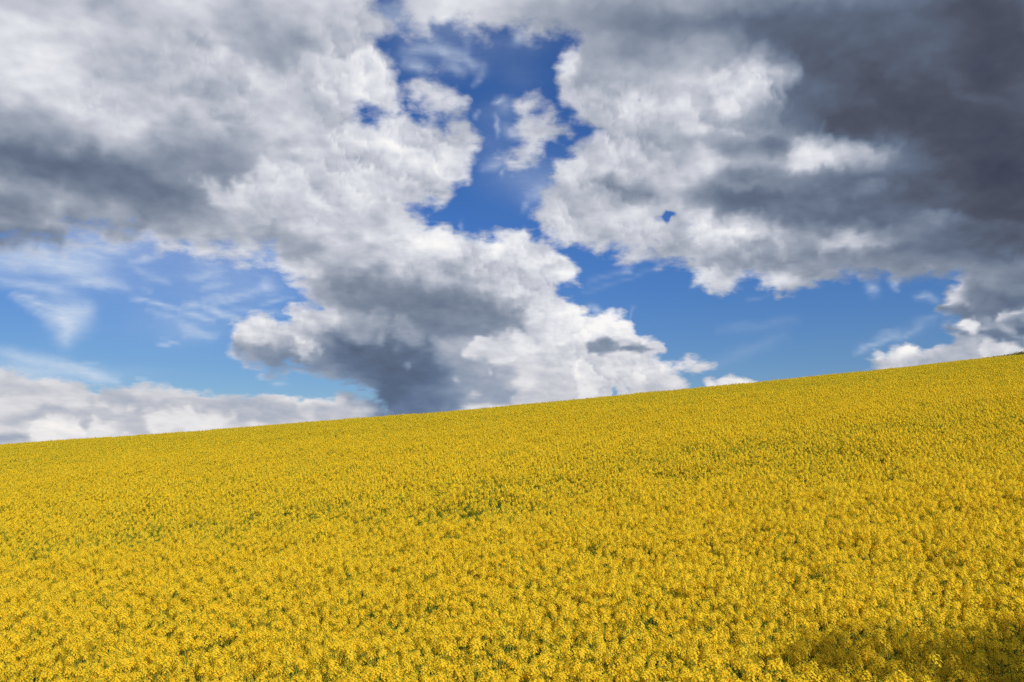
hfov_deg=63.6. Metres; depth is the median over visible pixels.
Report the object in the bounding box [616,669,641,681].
rapeseed plant
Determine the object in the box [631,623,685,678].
rapeseed plant
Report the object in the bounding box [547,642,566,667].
rapeseed plant
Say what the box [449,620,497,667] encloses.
rapeseed plant
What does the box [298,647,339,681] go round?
rapeseed plant
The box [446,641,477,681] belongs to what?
rapeseed plant
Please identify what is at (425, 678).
rapeseed plant
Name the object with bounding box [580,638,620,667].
rapeseed plant
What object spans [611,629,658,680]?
rapeseed plant
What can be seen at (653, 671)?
rapeseed plant
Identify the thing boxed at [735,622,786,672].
rapeseed plant
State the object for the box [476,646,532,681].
rapeseed plant
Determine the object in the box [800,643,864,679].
rapeseed plant
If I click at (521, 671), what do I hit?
rapeseed plant
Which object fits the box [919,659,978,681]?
rapeseed plant
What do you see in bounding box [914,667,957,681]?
rapeseed plant
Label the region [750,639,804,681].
rapeseed plant
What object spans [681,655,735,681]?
rapeseed plant
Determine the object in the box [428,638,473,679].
rapeseed plant
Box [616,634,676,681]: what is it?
rapeseed plant
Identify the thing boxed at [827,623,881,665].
rapeseed plant
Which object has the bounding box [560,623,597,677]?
rapeseed plant
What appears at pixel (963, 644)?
rapeseed plant
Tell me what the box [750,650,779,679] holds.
rapeseed plant
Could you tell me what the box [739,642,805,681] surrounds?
rapeseed plant
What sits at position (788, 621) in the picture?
rapeseed plant
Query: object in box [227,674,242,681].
rapeseed plant
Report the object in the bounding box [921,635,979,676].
rapeseed plant
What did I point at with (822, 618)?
rapeseed plant
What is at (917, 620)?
rapeseed plant
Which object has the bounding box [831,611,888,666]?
rapeseed plant
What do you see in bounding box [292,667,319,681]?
rapeseed plant
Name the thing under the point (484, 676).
rapeseed plant
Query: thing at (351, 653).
rapeseed plant
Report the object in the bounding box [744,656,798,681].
rapeseed plant
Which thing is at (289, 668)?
rapeseed plant
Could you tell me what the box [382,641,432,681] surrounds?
rapeseed plant
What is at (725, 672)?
rapeseed plant
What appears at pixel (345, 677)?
rapeseed plant
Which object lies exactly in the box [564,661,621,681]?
rapeseed plant
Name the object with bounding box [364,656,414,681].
rapeseed plant
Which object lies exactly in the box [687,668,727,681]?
rapeseed plant
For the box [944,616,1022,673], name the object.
rapeseed plant
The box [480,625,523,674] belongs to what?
rapeseed plant
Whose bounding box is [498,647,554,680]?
rapeseed plant
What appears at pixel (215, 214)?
sky
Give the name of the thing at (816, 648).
rapeseed plant
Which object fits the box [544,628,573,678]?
rapeseed plant
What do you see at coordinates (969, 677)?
rapeseed plant
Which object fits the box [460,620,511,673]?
rapeseed plant
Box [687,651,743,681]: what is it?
rapeseed plant
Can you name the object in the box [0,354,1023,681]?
rapeseed crop
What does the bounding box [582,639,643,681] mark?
rapeseed plant
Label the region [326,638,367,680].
rapeseed plant
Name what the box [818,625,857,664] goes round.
rapeseed plant
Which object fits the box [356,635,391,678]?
rapeseed plant
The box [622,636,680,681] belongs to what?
rapeseed plant
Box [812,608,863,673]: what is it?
rapeseed plant
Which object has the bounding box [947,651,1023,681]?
rapeseed plant
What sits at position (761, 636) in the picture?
rapeseed plant
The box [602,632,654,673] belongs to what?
rapeseed plant
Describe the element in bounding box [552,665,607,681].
rapeseed plant
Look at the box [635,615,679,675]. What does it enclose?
rapeseed plant
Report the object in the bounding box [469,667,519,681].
rapeseed plant
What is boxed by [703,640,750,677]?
rapeseed plant
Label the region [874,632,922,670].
rapeseed plant
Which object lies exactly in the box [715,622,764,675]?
rapeseed plant
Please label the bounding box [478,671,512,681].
rapeseed plant
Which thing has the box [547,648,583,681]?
rapeseed plant
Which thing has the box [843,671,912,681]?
rapeseed plant
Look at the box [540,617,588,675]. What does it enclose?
rapeseed plant
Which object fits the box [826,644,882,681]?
rapeseed plant
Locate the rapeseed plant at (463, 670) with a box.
[454,666,481,681]
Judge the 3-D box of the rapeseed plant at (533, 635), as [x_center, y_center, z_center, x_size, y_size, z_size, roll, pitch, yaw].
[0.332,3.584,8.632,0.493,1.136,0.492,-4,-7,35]
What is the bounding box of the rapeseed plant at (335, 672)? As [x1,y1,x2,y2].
[315,667,363,681]
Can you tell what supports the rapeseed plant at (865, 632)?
on the ground
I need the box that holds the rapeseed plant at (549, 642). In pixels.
[514,623,571,680]
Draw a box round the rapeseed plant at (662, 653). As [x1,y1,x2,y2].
[651,635,686,679]
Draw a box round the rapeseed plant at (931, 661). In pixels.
[900,649,957,681]
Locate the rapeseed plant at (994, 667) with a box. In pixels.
[962,649,1023,681]
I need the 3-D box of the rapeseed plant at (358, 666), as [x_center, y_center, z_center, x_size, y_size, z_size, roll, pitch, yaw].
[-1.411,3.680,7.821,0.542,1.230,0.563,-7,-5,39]
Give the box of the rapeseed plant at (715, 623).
[679,606,730,666]
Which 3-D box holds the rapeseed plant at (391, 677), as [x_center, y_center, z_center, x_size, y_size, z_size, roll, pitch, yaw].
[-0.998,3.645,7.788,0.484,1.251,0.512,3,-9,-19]
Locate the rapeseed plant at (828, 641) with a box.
[810,628,851,666]
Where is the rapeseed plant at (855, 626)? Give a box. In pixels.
[828,623,883,681]
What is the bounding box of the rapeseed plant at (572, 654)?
[562,646,590,680]
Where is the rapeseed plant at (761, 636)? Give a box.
[743,632,780,674]
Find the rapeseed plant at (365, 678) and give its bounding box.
[336,671,380,681]
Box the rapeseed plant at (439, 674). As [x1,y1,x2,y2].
[435,670,446,681]
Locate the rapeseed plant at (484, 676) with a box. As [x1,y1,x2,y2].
[467,667,511,681]
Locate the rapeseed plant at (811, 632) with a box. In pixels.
[787,622,829,681]
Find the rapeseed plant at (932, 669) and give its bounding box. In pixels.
[922,652,987,681]
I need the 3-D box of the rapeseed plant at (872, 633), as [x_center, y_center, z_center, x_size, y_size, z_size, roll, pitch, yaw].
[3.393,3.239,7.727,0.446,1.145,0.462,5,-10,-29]
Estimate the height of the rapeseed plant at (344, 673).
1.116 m
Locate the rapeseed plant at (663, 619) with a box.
[657,613,698,671]
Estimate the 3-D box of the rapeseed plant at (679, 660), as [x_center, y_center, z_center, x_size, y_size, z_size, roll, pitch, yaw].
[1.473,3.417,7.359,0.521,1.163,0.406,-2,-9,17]
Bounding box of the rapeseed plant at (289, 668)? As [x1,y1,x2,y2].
[262,653,317,681]
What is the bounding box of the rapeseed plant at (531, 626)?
[509,618,553,679]
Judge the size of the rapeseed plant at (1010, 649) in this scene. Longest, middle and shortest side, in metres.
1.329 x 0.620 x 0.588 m
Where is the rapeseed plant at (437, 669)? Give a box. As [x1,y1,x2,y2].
[425,659,455,681]
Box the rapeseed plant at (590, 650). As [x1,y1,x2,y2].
[567,648,621,681]
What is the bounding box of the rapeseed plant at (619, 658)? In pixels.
[593,641,656,681]
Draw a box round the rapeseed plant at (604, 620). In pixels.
[585,612,632,669]
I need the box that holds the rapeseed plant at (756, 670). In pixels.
[739,662,774,681]
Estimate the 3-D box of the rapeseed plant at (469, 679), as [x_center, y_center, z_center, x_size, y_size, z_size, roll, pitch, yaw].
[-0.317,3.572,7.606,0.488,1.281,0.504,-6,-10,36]
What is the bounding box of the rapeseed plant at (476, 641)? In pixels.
[450,636,489,681]
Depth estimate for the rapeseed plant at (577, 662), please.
7.62 m
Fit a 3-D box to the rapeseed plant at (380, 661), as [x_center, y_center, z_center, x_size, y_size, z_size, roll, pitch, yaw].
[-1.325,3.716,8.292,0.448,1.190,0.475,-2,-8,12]
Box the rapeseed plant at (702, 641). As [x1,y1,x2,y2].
[677,628,745,679]
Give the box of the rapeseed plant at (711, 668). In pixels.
[693,658,740,678]
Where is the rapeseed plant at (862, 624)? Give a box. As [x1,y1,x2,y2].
[834,608,898,667]
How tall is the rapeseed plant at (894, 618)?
1.292 m
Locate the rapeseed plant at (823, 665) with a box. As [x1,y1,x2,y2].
[770,642,843,681]
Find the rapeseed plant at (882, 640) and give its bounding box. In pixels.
[852,633,916,677]
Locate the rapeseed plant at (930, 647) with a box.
[910,638,964,681]
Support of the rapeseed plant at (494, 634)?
on the ground
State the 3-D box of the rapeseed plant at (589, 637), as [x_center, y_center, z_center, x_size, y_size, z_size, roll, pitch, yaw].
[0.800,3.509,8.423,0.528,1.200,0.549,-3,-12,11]
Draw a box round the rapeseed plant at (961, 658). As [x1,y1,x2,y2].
[945,648,989,681]
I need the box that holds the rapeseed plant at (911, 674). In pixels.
[907,663,961,681]
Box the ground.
[62,545,1002,681]
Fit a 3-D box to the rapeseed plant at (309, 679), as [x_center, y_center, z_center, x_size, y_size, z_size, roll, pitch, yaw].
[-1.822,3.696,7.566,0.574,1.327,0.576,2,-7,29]
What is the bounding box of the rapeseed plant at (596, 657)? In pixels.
[580,640,620,674]
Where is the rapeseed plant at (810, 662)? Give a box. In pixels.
[774,658,837,681]
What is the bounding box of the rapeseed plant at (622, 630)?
[606,611,640,674]
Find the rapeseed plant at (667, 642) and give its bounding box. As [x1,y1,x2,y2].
[650,628,697,680]
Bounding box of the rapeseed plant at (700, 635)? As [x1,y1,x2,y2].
[679,629,723,666]
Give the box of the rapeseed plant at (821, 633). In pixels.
[794,629,851,680]
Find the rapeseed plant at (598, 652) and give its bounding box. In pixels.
[570,646,627,679]
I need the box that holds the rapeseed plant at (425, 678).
[421,674,454,681]
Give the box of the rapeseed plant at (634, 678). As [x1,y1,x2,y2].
[616,651,678,681]
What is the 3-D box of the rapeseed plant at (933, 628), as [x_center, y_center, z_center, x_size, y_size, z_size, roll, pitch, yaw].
[3.812,3.120,7.277,0.519,1.317,0.501,2,-8,-10]
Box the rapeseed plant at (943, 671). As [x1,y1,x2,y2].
[911,657,966,681]
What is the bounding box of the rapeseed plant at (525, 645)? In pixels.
[521,629,572,681]
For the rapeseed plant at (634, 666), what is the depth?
7.88 m
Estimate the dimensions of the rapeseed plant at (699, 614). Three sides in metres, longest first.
1.219 x 0.607 x 0.566 m
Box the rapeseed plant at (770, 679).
[761,671,771,681]
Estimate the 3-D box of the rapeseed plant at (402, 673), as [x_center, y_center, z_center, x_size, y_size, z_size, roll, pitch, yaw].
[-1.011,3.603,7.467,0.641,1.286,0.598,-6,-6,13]
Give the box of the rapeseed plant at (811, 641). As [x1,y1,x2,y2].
[787,626,826,673]
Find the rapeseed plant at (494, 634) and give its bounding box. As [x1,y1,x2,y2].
[469,619,524,674]
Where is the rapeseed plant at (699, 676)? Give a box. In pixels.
[688,669,713,681]
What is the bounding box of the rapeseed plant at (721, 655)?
[696,646,743,676]
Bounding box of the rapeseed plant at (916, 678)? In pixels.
[884,672,938,681]
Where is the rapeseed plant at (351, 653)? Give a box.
[326,648,354,681]
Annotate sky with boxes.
[0,0,1023,444]
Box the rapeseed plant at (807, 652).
[742,629,828,681]
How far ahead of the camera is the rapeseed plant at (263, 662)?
8.35 m
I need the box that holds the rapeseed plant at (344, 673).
[334,663,365,679]
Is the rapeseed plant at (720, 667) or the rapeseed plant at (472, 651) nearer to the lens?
the rapeseed plant at (720, 667)
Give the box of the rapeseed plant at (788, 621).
[763,612,822,672]
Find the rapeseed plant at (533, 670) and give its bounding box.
[506,662,564,681]
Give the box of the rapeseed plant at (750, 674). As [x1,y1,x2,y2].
[745,671,754,681]
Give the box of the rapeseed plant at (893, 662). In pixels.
[888,650,974,681]
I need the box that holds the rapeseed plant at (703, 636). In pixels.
[686,634,719,672]
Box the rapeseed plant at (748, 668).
[727,661,768,681]
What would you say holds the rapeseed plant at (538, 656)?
on the ground
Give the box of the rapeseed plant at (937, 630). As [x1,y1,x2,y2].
[911,612,966,666]
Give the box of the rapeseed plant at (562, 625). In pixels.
[545,623,578,680]
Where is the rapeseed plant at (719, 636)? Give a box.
[698,634,740,669]
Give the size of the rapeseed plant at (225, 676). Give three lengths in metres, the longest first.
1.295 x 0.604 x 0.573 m
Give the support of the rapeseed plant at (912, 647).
on the ground
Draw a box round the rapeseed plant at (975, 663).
[951,653,1007,681]
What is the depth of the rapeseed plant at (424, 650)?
8.64 m
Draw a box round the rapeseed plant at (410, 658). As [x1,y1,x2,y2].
[388,651,426,681]
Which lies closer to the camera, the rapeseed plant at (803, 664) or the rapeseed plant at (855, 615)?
the rapeseed plant at (803, 664)
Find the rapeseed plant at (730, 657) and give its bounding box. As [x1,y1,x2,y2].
[722,634,771,679]
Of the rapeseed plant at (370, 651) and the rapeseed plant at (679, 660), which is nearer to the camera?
the rapeseed plant at (679, 660)
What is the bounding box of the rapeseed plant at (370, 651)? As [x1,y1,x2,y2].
[347,636,406,681]
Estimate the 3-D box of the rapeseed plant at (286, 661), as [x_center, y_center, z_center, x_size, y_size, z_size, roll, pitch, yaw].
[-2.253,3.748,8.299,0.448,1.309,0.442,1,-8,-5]
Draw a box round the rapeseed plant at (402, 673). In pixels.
[393,666,418,681]
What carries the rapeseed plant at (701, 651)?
on the ground
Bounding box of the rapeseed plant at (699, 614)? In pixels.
[671,610,728,672]
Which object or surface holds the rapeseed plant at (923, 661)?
on the ground
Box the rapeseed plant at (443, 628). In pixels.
[436,623,480,679]
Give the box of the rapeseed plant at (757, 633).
[736,618,783,674]
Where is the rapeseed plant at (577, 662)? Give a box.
[546,645,604,681]
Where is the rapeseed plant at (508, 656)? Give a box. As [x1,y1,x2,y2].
[491,634,535,673]
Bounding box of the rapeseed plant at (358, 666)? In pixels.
[328,663,377,681]
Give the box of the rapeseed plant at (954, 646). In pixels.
[931,628,988,666]
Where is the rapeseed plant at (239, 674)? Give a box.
[234,672,243,681]
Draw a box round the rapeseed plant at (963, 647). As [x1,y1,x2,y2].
[943,643,1002,674]
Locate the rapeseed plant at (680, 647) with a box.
[668,628,723,670]
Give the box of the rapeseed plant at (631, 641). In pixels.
[596,634,656,680]
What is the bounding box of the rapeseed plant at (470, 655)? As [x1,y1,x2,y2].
[460,640,511,681]
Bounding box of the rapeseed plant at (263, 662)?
[249,652,284,681]
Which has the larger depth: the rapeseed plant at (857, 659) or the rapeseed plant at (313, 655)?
the rapeseed plant at (313, 655)
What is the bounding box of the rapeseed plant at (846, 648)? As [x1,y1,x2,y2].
[817,630,872,675]
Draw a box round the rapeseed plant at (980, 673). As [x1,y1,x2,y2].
[950,657,1014,681]
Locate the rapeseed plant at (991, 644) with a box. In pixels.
[955,638,1023,676]
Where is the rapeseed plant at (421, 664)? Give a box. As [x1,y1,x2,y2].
[401,652,434,681]
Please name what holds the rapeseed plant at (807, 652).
on the ground
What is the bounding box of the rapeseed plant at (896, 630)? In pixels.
[867,623,931,681]
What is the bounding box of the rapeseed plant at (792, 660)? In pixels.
[747,652,807,681]
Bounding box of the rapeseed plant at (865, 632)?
[864,623,929,671]
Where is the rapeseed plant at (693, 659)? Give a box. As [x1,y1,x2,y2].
[660,649,727,681]
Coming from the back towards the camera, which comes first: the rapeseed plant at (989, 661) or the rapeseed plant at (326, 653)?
the rapeseed plant at (326, 653)
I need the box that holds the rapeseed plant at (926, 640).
[902,633,954,673]
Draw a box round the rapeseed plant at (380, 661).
[354,650,404,680]
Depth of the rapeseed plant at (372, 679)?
7.82 m
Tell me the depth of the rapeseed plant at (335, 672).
8.11 m
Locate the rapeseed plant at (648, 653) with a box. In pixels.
[623,635,673,678]
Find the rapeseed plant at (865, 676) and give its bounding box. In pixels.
[840,671,885,681]
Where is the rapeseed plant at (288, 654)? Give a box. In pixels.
[264,638,318,681]
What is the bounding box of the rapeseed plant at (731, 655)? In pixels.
[709,646,757,677]
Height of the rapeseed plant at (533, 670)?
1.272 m
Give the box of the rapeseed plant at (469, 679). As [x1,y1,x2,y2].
[457,657,506,681]
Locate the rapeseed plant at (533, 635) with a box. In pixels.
[517,629,561,677]
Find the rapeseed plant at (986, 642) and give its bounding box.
[965,620,1023,672]
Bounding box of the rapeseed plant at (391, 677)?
[387,661,417,681]
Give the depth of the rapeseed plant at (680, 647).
7.82 m
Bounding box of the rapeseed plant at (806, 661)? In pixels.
[784,651,828,681]
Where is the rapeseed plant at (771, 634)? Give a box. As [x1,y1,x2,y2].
[741,629,787,679]
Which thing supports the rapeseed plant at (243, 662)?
on the ground
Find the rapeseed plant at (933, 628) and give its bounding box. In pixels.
[900,618,972,678]
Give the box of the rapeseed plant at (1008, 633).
[973,625,1023,681]
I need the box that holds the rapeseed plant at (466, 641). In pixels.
[451,633,504,678]
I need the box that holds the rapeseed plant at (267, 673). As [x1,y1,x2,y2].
[261,661,300,681]
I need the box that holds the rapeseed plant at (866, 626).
[838,619,900,681]
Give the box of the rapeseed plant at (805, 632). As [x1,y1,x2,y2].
[780,626,843,677]
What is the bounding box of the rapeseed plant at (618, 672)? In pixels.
[606,664,631,681]
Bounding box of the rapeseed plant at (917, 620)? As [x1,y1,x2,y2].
[875,603,927,675]
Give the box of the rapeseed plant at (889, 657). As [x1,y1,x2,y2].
[874,641,916,676]
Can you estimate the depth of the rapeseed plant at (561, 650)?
7.97 m
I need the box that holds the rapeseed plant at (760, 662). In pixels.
[754,642,812,681]
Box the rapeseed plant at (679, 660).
[648,657,702,681]
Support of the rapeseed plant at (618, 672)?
on the ground
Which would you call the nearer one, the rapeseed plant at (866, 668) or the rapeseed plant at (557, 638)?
the rapeseed plant at (866, 668)
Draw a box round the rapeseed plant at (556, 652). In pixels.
[537,651,586,680]
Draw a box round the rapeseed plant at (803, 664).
[777,661,835,681]
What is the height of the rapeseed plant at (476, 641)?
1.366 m
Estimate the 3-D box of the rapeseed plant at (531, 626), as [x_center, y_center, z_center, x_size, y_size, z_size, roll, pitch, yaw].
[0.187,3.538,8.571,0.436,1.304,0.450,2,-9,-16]
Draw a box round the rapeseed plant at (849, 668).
[829,662,856,681]
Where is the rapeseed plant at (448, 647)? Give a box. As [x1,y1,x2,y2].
[421,642,458,681]
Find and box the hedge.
[993,350,1023,356]
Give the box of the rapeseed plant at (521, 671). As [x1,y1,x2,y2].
[500,642,563,679]
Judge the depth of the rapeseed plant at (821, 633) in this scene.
7.66 m
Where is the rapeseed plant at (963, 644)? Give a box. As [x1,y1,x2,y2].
[932,641,997,679]
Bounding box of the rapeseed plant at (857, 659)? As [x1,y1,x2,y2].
[821,656,880,681]
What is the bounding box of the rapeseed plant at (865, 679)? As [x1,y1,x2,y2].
[860,668,904,681]
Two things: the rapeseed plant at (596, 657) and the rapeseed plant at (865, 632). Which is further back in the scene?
the rapeseed plant at (596, 657)
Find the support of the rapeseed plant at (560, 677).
on the ground
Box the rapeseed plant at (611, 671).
[583,662,616,681]
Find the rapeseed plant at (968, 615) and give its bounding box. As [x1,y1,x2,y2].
[939,611,997,660]
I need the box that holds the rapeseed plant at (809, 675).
[787,668,837,681]
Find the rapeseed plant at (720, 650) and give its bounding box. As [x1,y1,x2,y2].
[689,636,743,674]
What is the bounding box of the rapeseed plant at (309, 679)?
[288,672,322,681]
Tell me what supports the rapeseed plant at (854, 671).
on the ground
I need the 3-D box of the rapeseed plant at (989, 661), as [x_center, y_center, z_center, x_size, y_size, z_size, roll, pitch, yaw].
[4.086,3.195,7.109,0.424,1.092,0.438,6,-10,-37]
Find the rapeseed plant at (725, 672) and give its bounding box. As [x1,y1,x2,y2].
[713,645,781,681]
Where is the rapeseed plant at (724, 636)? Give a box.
[699,632,751,670]
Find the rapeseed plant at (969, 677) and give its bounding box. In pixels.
[950,670,977,681]
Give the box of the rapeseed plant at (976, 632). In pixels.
[944,617,1002,672]
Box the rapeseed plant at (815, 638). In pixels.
[773,623,840,680]
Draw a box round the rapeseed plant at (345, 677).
[340,667,400,681]
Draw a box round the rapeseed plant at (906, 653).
[869,640,948,681]
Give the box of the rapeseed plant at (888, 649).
[848,641,923,680]
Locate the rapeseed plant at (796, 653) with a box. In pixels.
[771,639,827,679]
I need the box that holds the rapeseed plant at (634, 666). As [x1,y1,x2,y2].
[612,650,653,681]
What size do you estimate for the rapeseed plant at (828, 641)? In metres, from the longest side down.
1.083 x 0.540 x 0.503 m
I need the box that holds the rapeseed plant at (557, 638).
[540,621,576,679]
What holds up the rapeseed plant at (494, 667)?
on the ground
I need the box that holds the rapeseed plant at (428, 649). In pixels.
[412,638,469,677]
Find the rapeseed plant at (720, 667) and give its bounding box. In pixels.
[664,660,735,681]
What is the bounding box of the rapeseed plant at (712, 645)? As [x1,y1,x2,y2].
[697,627,738,665]
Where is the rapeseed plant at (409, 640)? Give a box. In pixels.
[383,635,425,678]
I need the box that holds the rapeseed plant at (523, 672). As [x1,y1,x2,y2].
[522,655,567,681]
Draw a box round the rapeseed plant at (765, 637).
[749,621,795,658]
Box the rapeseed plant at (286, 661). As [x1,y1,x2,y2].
[275,646,308,681]
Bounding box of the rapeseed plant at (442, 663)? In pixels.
[420,656,466,681]
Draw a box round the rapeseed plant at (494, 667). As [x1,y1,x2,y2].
[474,655,512,681]
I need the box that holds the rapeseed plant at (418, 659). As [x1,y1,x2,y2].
[407,653,453,679]
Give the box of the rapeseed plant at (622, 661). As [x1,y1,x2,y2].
[606,650,638,680]
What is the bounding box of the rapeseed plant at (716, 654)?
[701,653,749,681]
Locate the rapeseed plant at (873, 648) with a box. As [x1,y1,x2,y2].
[845,639,891,677]
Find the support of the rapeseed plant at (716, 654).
on the ground
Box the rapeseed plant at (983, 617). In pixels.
[963,614,1018,666]
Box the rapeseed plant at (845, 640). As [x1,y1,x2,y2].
[819,629,872,680]
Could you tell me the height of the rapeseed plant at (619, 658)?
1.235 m
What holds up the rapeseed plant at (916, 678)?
on the ground
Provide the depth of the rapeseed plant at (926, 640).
7.58 m
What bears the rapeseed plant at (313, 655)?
on the ground
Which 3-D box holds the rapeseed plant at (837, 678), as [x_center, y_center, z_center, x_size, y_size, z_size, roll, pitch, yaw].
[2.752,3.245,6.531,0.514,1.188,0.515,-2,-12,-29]
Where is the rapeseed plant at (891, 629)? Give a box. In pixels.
[871,619,920,673]
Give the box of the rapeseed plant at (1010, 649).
[957,640,1023,681]
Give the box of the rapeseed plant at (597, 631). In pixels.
[593,623,632,675]
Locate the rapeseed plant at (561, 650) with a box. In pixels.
[556,643,612,681]
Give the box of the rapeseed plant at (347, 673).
[340,666,360,681]
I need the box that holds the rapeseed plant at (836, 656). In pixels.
[810,652,868,681]
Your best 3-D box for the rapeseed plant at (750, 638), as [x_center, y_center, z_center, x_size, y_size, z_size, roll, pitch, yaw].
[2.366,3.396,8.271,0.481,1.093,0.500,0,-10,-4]
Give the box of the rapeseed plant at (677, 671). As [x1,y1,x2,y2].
[658,660,695,681]
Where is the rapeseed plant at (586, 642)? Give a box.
[570,626,592,679]
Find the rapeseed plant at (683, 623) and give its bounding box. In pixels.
[666,617,711,665]
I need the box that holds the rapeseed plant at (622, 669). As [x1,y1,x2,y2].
[608,662,643,681]
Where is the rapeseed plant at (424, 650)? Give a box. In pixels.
[403,641,443,680]
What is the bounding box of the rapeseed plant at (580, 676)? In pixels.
[552,648,603,681]
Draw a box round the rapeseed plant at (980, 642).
[946,622,1015,667]
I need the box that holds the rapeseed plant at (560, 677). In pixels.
[538,670,584,681]
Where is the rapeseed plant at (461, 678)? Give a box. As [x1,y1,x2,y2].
[440,657,486,681]
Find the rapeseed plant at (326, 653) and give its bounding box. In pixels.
[311,641,352,679]
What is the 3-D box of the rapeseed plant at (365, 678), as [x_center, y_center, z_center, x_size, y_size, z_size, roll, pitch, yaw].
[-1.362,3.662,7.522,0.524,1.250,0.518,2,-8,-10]
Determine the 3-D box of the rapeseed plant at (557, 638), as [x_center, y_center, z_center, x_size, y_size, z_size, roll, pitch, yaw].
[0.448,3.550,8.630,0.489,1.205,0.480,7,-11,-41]
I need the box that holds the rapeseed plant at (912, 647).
[882,643,945,680]
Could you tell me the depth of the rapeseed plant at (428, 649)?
8.27 m
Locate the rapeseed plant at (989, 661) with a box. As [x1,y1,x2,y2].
[958,646,1002,676]
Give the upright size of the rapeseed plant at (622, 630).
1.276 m
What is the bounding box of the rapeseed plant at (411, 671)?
[389,663,428,681]
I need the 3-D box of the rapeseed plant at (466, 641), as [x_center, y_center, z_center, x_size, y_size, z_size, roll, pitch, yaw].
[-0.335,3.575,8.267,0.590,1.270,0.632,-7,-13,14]
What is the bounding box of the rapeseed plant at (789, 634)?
[768,621,811,677]
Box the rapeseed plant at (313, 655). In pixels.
[294,647,347,681]
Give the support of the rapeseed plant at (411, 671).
on the ground
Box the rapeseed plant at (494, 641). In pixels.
[479,625,540,675]
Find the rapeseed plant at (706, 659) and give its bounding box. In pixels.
[655,644,726,681]
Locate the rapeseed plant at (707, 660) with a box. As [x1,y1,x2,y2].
[689,642,736,675]
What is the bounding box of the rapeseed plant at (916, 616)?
[882,609,942,657]
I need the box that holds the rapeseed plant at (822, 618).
[798,599,847,668]
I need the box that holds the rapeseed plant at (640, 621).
[613,619,646,681]
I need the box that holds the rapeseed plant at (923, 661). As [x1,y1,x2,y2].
[900,658,937,681]
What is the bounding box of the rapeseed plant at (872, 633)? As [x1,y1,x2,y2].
[846,624,901,680]
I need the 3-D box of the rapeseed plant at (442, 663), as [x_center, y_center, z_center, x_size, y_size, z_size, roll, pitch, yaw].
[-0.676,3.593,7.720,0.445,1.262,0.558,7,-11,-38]
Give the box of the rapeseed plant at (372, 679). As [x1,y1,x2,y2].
[348,665,386,681]
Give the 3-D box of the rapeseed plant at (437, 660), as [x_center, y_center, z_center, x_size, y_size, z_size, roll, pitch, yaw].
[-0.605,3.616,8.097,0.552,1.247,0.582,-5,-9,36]
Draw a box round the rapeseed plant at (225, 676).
[221,674,228,681]
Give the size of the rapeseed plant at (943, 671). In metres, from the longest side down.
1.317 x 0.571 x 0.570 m
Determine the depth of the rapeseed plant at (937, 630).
7.80 m
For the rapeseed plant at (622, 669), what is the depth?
7.36 m
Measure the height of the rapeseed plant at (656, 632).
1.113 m
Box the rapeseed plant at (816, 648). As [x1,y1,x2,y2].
[794,641,845,677]
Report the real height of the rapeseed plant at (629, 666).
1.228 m
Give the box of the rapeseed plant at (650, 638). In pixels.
[628,628,666,669]
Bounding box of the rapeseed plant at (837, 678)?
[834,674,853,681]
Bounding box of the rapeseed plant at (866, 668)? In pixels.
[865,656,926,681]
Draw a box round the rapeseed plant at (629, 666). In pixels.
[598,660,646,681]
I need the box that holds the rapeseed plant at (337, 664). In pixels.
[303,657,348,681]
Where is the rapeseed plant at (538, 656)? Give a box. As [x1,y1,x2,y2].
[516,651,578,681]
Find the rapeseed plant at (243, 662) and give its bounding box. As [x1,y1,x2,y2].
[241,657,262,681]
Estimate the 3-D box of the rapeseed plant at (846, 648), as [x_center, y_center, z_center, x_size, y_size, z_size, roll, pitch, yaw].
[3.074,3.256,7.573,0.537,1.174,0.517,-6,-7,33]
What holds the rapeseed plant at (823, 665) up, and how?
on the ground
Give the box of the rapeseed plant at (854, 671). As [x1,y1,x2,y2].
[811,646,870,681]
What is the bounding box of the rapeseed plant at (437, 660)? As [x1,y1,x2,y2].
[423,648,476,681]
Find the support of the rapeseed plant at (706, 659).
on the ground
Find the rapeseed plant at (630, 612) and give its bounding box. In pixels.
[610,605,658,667]
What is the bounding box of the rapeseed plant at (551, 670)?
[512,651,573,681]
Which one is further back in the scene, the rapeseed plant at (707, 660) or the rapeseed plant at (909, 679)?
the rapeseed plant at (707, 660)
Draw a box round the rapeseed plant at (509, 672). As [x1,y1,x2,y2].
[489,662,529,681]
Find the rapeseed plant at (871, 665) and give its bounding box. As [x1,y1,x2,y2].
[844,654,916,681]
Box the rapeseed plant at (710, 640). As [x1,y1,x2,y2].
[692,626,748,669]
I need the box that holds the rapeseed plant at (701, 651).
[673,641,709,669]
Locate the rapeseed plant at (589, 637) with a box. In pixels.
[566,624,612,678]
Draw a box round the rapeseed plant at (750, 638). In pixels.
[720,624,768,659]
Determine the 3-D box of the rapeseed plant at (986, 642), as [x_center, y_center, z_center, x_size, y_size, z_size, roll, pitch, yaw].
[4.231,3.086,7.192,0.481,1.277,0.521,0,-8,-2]
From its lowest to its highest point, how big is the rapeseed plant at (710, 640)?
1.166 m
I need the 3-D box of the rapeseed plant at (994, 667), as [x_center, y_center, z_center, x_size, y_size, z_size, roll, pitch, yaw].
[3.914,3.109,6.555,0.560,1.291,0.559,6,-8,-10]
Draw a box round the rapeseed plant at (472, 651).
[443,642,499,681]
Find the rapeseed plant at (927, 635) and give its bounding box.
[904,624,961,680]
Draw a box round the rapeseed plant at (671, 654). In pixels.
[649,638,701,678]
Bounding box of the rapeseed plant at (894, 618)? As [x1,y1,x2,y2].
[868,610,933,670]
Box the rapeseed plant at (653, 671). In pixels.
[640,655,696,681]
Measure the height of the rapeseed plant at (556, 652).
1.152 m
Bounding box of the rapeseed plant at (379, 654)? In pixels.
[349,635,406,681]
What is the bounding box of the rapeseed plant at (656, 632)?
[637,627,677,680]
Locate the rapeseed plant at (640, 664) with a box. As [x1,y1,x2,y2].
[614,655,671,681]

